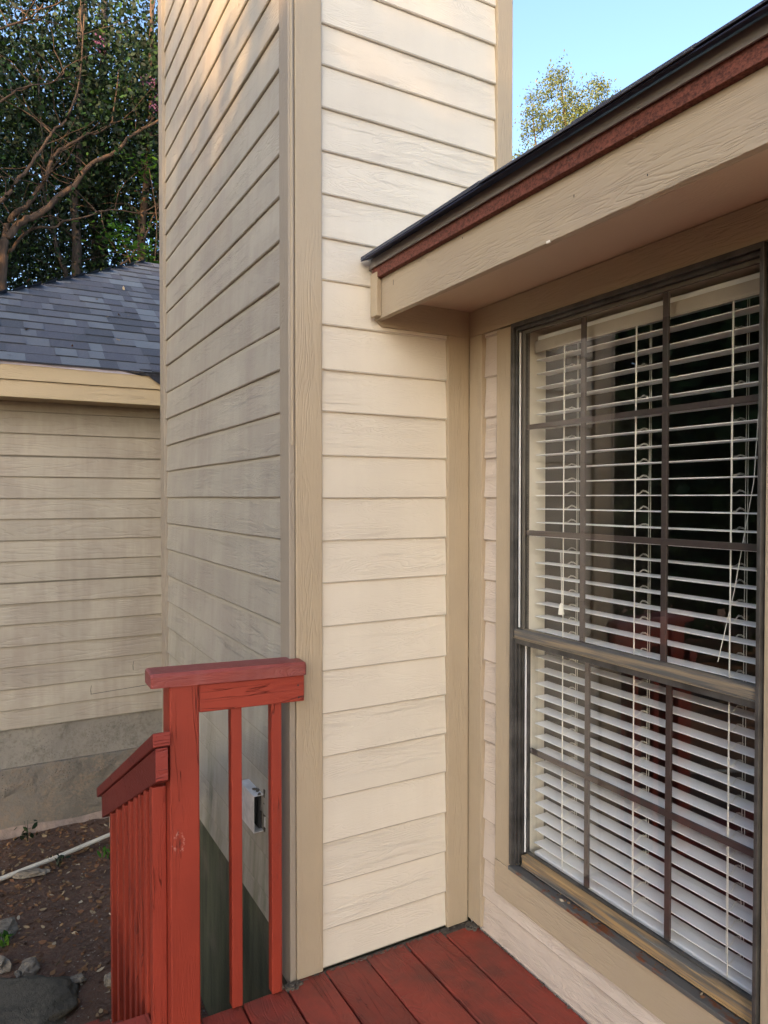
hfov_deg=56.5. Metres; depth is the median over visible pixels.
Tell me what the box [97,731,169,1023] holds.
stair railing
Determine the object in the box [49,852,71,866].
weed
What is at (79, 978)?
rock
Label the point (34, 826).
weed
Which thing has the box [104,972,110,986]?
rock
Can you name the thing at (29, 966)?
rock
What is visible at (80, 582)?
garage
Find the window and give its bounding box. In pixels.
[508,241,767,1023]
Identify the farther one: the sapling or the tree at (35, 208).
the tree at (35, 208)
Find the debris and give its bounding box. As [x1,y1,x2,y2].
[282,921,579,1016]
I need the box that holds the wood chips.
[0,820,204,1022]
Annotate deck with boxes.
[117,920,586,1023]
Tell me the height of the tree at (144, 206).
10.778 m
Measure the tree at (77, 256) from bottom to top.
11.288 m
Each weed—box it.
[0,929,13,947]
[14,820,37,840]
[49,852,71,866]
[97,843,109,859]
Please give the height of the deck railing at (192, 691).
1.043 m
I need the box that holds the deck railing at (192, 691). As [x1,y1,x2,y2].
[145,657,305,1023]
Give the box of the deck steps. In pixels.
[85,1019,122,1023]
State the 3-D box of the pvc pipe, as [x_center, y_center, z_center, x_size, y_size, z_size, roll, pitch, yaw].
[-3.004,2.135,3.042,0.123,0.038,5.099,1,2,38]
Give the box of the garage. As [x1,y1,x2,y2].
[0,258,161,839]
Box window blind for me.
[534,272,759,994]
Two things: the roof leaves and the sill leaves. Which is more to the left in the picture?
the roof leaves
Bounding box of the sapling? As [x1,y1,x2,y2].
[73,151,158,263]
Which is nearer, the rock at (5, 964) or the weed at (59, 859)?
the rock at (5, 964)
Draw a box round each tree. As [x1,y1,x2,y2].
[0,0,158,289]
[0,0,158,290]
[0,0,158,290]
[0,74,87,289]
[20,0,158,270]
[512,49,620,158]
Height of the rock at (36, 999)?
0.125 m
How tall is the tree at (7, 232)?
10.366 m
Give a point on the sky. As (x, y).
(624, 40)
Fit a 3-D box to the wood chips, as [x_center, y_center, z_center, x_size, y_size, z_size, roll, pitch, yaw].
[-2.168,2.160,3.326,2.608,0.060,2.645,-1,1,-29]
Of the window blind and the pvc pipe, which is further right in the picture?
the window blind
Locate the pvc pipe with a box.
[0,833,109,881]
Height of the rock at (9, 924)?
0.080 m
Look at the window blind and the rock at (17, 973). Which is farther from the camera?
the rock at (17, 973)
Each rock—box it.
[0,917,18,946]
[0,955,11,973]
[0,975,78,1023]
[11,868,49,878]
[14,969,20,977]
[19,957,40,976]
[70,973,86,983]
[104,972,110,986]
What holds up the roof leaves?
on the garage
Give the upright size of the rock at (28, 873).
0.030 m
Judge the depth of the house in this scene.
2.29 m
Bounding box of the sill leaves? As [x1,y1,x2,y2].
[548,890,747,1023]
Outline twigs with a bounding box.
[5,836,101,947]
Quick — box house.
[158,0,767,1023]
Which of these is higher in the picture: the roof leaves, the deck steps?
the roof leaves
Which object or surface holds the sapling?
on the ground
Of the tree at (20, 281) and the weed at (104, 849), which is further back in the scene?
the tree at (20, 281)
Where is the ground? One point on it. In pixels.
(87, 992)
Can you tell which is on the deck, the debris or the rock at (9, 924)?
the debris
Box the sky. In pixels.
[0,0,761,285]
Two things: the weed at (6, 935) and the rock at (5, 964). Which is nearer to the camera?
the rock at (5, 964)
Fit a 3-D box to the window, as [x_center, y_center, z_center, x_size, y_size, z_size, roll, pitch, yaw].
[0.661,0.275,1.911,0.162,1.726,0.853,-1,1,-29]
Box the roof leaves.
[7,279,124,354]
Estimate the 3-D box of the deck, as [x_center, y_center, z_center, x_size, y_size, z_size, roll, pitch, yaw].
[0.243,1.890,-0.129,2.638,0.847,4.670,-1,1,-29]
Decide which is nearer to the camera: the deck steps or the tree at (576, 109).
the deck steps
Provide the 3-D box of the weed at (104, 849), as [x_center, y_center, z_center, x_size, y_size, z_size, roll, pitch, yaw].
[-1.682,2.092,4.381,0.146,0.096,0.086,0,1,-10]
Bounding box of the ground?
[0,817,208,1023]
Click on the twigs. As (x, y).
(68, 895)

